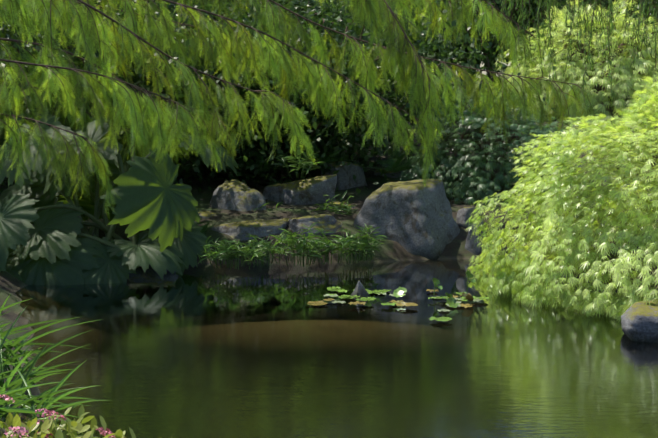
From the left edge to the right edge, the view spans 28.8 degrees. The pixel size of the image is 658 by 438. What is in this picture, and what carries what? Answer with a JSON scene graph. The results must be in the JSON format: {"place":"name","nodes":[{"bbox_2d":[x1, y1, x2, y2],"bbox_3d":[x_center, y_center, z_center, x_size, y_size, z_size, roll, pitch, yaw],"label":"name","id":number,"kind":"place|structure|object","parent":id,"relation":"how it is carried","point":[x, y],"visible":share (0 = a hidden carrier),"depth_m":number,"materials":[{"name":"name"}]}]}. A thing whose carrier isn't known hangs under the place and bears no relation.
{"place":"outdoors","nodes":[
{"label":"outdoors","id":0,"kind":"place"},
{"bbox_2d":[0,259,657,437],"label":"pond water","id":1,"kind":"structure","parent":0,"point":[208,350],"depth_m":8.42,"materials":[{"name":"green liquid"}]},
{"bbox_2d":[350,281,369,297],"bbox_3d":[0.280,0.608,10.872,0.188,0.178,0.148,-3,7,-23],"label":"rock","id":2,"kind":"object","parent":1,"relation":"in","point":[360,290],"visible":0.71,"depth_m":10.85,"materials":[{"name":"stone"}]},
{"bbox_2d":[306,270,488,320],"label":"water lilies","id":3,"kind":"object","parent":1,"relation":"on","point":[450,299],"visible":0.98,"depth_m":10.56,"materials":[{"name":"green plant"}]},
{"bbox_2d":[621,299,657,342],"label":"rock","id":4,"kind":"object","parent":1,"relation":"in","point":[639,321],"visible":0.9,"depth_m":8.96,"materials":[{"name":"stone"}]},
{"bbox_2d":[0,71,657,434],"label":"terrain","id":5,"kind":"structure","parent":0,"point":[389,251],"depth_m":13.82,"materials":[{"name":"green plant"}]},
{"bbox_2d":[5,250,22,280],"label":"leaf","id":6,"kind":"object","parent":5,"relation":"on","point":[9,265],"visible":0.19,"depth_m":11.60,"materials":[{"name":"green plant"}]},
{"bbox_2d":[0,169,37,209],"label":"leaf","id":7,"kind":"object","parent":5,"relation":"on","point":[10,192],"visible":0.71,"depth_m":12.53,"materials":[{"name":"green plant"}]},
{"bbox_2d":[0,193,39,271],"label":"leaf","id":8,"kind":"object","parent":5,"relation":"on","point":[18,214],"visible":1,"depth_m":11.42,"materials":[{"name":"green plant"}]},
{"bbox_2d":[0,1,76,124],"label":"shrub leaves","id":9,"kind":"object","parent":5,"relation":"on","point":[26,38],"depth_m":15.33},
{"bbox_2d":[0,295,105,428],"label":"grass tussocks","id":10,"kind":"object","parent":5,"relation":"on","point":[31,401],"depth_m":6.70,"materials":[{"name":"green plant"}]},
{"bbox_2d":[25,175,94,223],"bbox_3d":[-2.771,-0.221,13.118,0.869,0.625,0.467,-3,7,-29],"label":"leaf","id":11,"kind":"object","parent":5,"relation":"on","point":[38,194],"visible":0.15,"depth_m":13.02,"materials":[{"name":"green plant"}]},
{"bbox_2d":[0,0,127,194],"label":"shrub leaves","id":12,"kind":"object","parent":5,"relation":"on","point":[1,75],"visible":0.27,"depth_m":13.26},
{"bbox_2d":[55,194,114,221],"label":"leaf","id":13,"kind":"object","parent":5,"relation":"on","point":[86,203],"visible":0.27,"depth_m":12.92,"materials":[{"name":"green plant"}]},
{"bbox_2d":[0,394,171,437],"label":"flowering plant","id":14,"kind":"object","parent":5,"relation":"on","point":[73,427],"depth_m":3.52,"materials":[{"name":"green plant"}]},
{"bbox_2d":[8,83,175,256],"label":"plant stems","id":15,"kind":"object","parent":5,"relation":"on","point":[95,224],"visible":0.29,"depth_m":12.18,"materials":[{"name":"green plant"}]},
{"bbox_2d":[0,111,77,188],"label":"leaf","id":16,"kind":"object","parent":15,"relation":"attached to","point":[10,175],"visible":0.48,"depth_m":11.95,"materials":[{"name":"green plant"}]},
{"bbox_2d":[8,201,85,263],"bbox_3d":[-2.644,0.126,11.782,0.824,0.529,0.623,0,6,2],"label":"leaf","id":17,"kind":"object","parent":15,"relation":"attached to","point":[60,232],"visible":0.77,"depth_m":11.68,"materials":[{"name":"green plant"}]},
{"bbox_2d":[9,228,101,285],"bbox_3d":[-2.492,0.460,11.645,0.857,0.766,0.402,0,6,2],"label":"leaf","id":18,"kind":"object","parent":15,"relation":"attached to","point":[45,271],"visible":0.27,"depth_m":11.57,"materials":[{"name":"green plant"}]},
{"bbox_2d":[20,69,111,103],"bbox_3d":[-2.738,-1.384,13.406,0.936,0.373,0.781,-4,7,-33],"label":"leaf","id":19,"kind":"object","parent":15,"relation":"attached to","point":[25,90],"visible":0.12,"depth_m":13.39,"materials":[{"name":"green plant"}]},
{"bbox_2d":[34,118,122,199],"bbox_3d":[-2.480,-0.600,12.526,0.793,0.777,1.013,-2,6,-20],"label":"leaf","id":20,"kind":"object","parent":15,"relation":"attached to","point":[109,151],"visible":0.52,"depth_m":12.40,"materials":[{"name":"green plant"}]},
{"bbox_2d":[84,149,130,214],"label":"leaf","id":21,"kind":"object","parent":15,"relation":"attached to","point":[113,167],"visible":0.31,"depth_m":12.99,"materials":[{"name":"green plant"}]},
{"bbox_2d":[82,235,138,283],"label":"leaf","id":22,"kind":"object","parent":15,"relation":"attached to","point":[112,270],"visible":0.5,"depth_m":11.68,"materials":[{"name":"green plant"}]},
{"bbox_2d":[104,94,170,130],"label":"leaf","id":23,"kind":"object","parent":15,"relation":"attached to","point":[112,101],"visible":0.12,"depth_m":13.55,"materials":[{"name":"green plant"}]},
{"bbox_2d":[106,230,186,279],"bbox_3d":[-1.669,0.337,11.909,0.818,0.402,0.626,-3,7,-29],"label":"leaf","id":24,"kind":"object","parent":15,"relation":"attached to","point":[144,252],"visible":0.75,"depth_m":11.77,"materials":[{"name":"green plant"}]},
{"bbox_2d":[100,149,200,251],"bbox_3d":[-1.609,-0.175,11.830,1.051,0.944,0.310,-6,8,-45],"label":"leaf","id":25,"kind":"object","parent":15,"relation":"attached to","point":[155,200],"visible":1,"depth_m":11.78,"materials":[{"name":"green plant"}]},
{"bbox_2d":[158,222,210,276],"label":"leaf","id":26,"kind":"object","parent":15,"relation":"attached to","point":[188,246],"visible":0.27,"depth_m":12.15,"materials":[{"name":"green plant"}]},
{"bbox_2d":[177,132,239,176],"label":"leaf","id":27,"kind":"object","parent":15,"relation":"attached to","point":[231,162],"visible":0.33,"depth_m":13.00,"materials":[{"name":"green plant"}]},
{"bbox_2d":[0,0,251,186],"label":"shrub leaves","id":28,"kind":"object","parent":5,"relation":"on","point":[20,38],"depth_m":15.06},
{"bbox_2d":[4,0,321,134],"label":"shrub leaves","id":29,"kind":"object","parent":5,"relation":"on","point":[285,5],"depth_m":17.81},
{"bbox_2d":[0,0,346,184],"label":"shrub leaves","id":30,"kind":"object","parent":5,"relation":"on","point":[145,87],"depth_m":14.78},
{"bbox_2d":[5,0,343,65],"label":"tree leaves","id":31,"kind":"object","parent":5,"relation":"on","point":[169,10],"depth_m":23.43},
{"bbox_2d":[198,211,217,218],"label":"rock","id":32,"kind":"object","parent":5,"relation":"on","point":[206,214],"visible":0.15,"depth_m":13.82,"materials":[{"name":"stone"}]},
{"bbox_2d":[55,0,411,189],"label":"shrub leaves","id":33,"kind":"object","parent":5,"relation":"on","point":[243,165],"depth_m":15.33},
{"bbox_2d":[210,180,265,210],"bbox_3d":[-0.983,-0.150,14.129,0.524,0.536,0.629,-3,7,-28],"label":"rock","id":34,"kind":"object","parent":5,"relation":"on","point":[237,195],"visible":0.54,"depth_m":14.07,"materials":[{"name":"stone"}]},
{"bbox_2d":[210,218,289,239],"bbox_3d":[-0.818,0.180,13.530,0.739,0.326,0.925,4,7,33],"label":"rock slab","id":35,"kind":"object","parent":5,"relation":"on","point":[243,229],"visible":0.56,"depth_m":13.35,"materials":[{"name":"stone"}]},
{"bbox_2d":[108,0,475,192],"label":"shrub leaves","id":36,"kind":"object","parent":5,"relation":"on","point":[326,124],"depth_m":15.27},
{"bbox_2d":[197,150,386,269],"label":"grass plants","id":37,"kind":"object","parent":5,"relation":"on","point":[350,241],"visible":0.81,"depth_m":12.42,"materials":[{"name":"green plant"}]},
{"bbox_2d":[0,0,596,218],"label":"conifer tree","id":38,"kind":"object","parent":5,"relation":"on","point":[142,147],"depth_m":12.71,"materials":[{"name":"green plant"}]},
{"bbox_2d":[262,174,336,204],"bbox_3d":[-0.371,-0.232,14.807,0.776,0.613,0.770,-2,6,-20],"label":"rock","id":39,"kind":"object","parent":5,"relation":"on","point":[313,190],"visible":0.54,"depth_m":14.53,"materials":[{"name":"stone"}]},
{"bbox_2d":[196,140,419,233],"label":"fern plants","id":40,"kind":"object","parent":5,"relation":"on","point":[394,165],"visible":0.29,"depth_m":15.36,"materials":[{"name":"green plant"}]},
{"bbox_2d":[288,214,341,236],"bbox_3d":[-0.195,0.096,13.635,0.685,0.305,0.631,4,7,32],"label":"rock slab","id":41,"kind":"object","parent":5,"relation":"on","point":[330,224],"visible":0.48,"depth_m":13.44,"materials":[{"name":"stone"}]},
{"bbox_2d":[171,0,504,117],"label":"shrub leaves","id":42,"kind":"object","parent":5,"relation":"on","point":[302,10],"depth_m":18.82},
{"bbox_2d":[326,200,354,208],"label":"rock","id":43,"kind":"object","parent":5,"relation":"on","point":[338,203],"visible":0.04,"depth_m":14.29,"materials":[{"name":"stone"}]},
{"bbox_2d":[321,158,366,189],"bbox_3d":[0.186,-0.365,15.538,0.526,0.789,0.544,-5,8,-41],"label":"tall rock","id":44,"kind":"object","parent":5,"relation":"on","point":[345,174],"visible":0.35,"depth_m":15.35,"materials":[{"name":"stone"}]},
{"bbox_2d":[180,0,554,188],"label":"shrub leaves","id":45,"kind":"object","parent":5,"relation":"on","point":[348,20],"depth_m":15.78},
{"bbox_2d":[373,166,412,177],"bbox_3d":[0.736,-0.467,16.196,0.692,0.419,0.463,5,8,37],"label":"rock","id":46,"kind":"object","parent":5,"relation":"on","point":[396,174],"visible":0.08,"depth_m":16.00,"materials":[{"name":"stone"}]},
{"bbox_2d":[354,179,459,259],"bbox_3d":[0.906,0.005,13.894,1.381,0.894,1.364,2,6,21],"label":"rock","id":47,"kind":"object","parent":5,"relation":"on","point":[414,217],"visible":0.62,"depth_m":13.39,"materials":[{"name":"stone"}]},
{"bbox_2d":[286,0,528,85],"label":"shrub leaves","id":48,"kind":"object","parent":5,"relation":"on","point":[453,48],"depth_m":21.60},
{"bbox_2d":[273,0,646,83],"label":"tree leaves","id":49,"kind":"object","parent":5,"relation":"on","point":[543,10],"depth_m":25.87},
{"bbox_2d":[456,207,483,227],"bbox_3d":[1.529,0.002,13.900,0.300,0.288,0.300,0,6,2],"label":"rock","id":50,"kind":"object","parent":5,"relation":"on","point":[464,215],"visible":0.42,"depth_m":13.79,"materials":[{"name":"stone"}]},
{"bbox_2d":[465,220,486,257],"bbox_3d":[1.563,0.225,13.445,0.286,0.428,0.372,4,7,34],"label":"rock","id":51,"kind":"object","parent":5,"relation":"on","point":[472,247],"visible":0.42,"depth_m":13.32,"materials":[{"name":"stone"}]},
{"bbox_2d":[410,0,577,82],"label":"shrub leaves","id":52,"kind":"object","parent":5,"relation":"on","point":[463,59],"depth_m":25.73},
{"bbox_2d":[399,83,594,209],"bbox_3d":[2.026,-0.693,15.388,2.563,1.903,2.499,0,6,2],"label":"shrub","id":53,"kind":"object","parent":5,"relation":"on","point":[476,123],"depth_m":14.76,"materials":[{"name":"green plant"}]},
{"bbox_2d":[426,1,635,80],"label":"tree leaves","id":54,"kind":"object","parent":5,"relation":"on","point":[517,60],"depth_m":38.63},
{"bbox_2d":[422,0,654,87],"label":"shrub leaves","id":55,"kind":"object","parent":5,"relation":"on","point":[514,19],"depth_m":23.04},
{"bbox_2d":[435,0,657,107],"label":"willow tree","id":56,"kind":"object","parent":5,"relation":"on","point":[537,29],"depth_m":18.29,"materials":[{"name":"green plant"}]},
{"bbox_2d":[465,71,657,321],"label":"maple tree","id":57,"kind":"object","parent":5,"relation":"on","point":[524,279],"depth_m":10.38,"materials":[{"name":"green plant"}]},
{"bbox_2d":[480,0,657,126],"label":"maple tree","id":58,"kind":"object","parent":5,"relation":"on","point":[628,83],"depth_m":19.17,"materials":[{"name":"green plant"}]},
{"bbox_2d":[492,0,657,71],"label":"tree leaves","id":59,"kind":"object","parent":5,"relation":"on","point":[653,1],"depth_m":26.79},
{"bbox_2d":[553,265,635,292],"bbox_3d":[2.265,0.566,10.915,0.825,0.339,1.000,0,6,2],"label":"maple","id":60,"kind":"object","parent":5,"relation":"on","point":[586,271],"visible":0.08,"depth_m":10.65,"materials":[{"name":"plant"}]},
{"bbox_2d":[532,0,657,50],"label":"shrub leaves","id":61,"kind":"object","parent":5,"relation":"on","point":[606,1],"depth_m":22.75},
{"bbox_2d":[8,7,656,83],"label":"sky","id":62,"kind":"structure","parent":0,"point":[484,72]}
]}

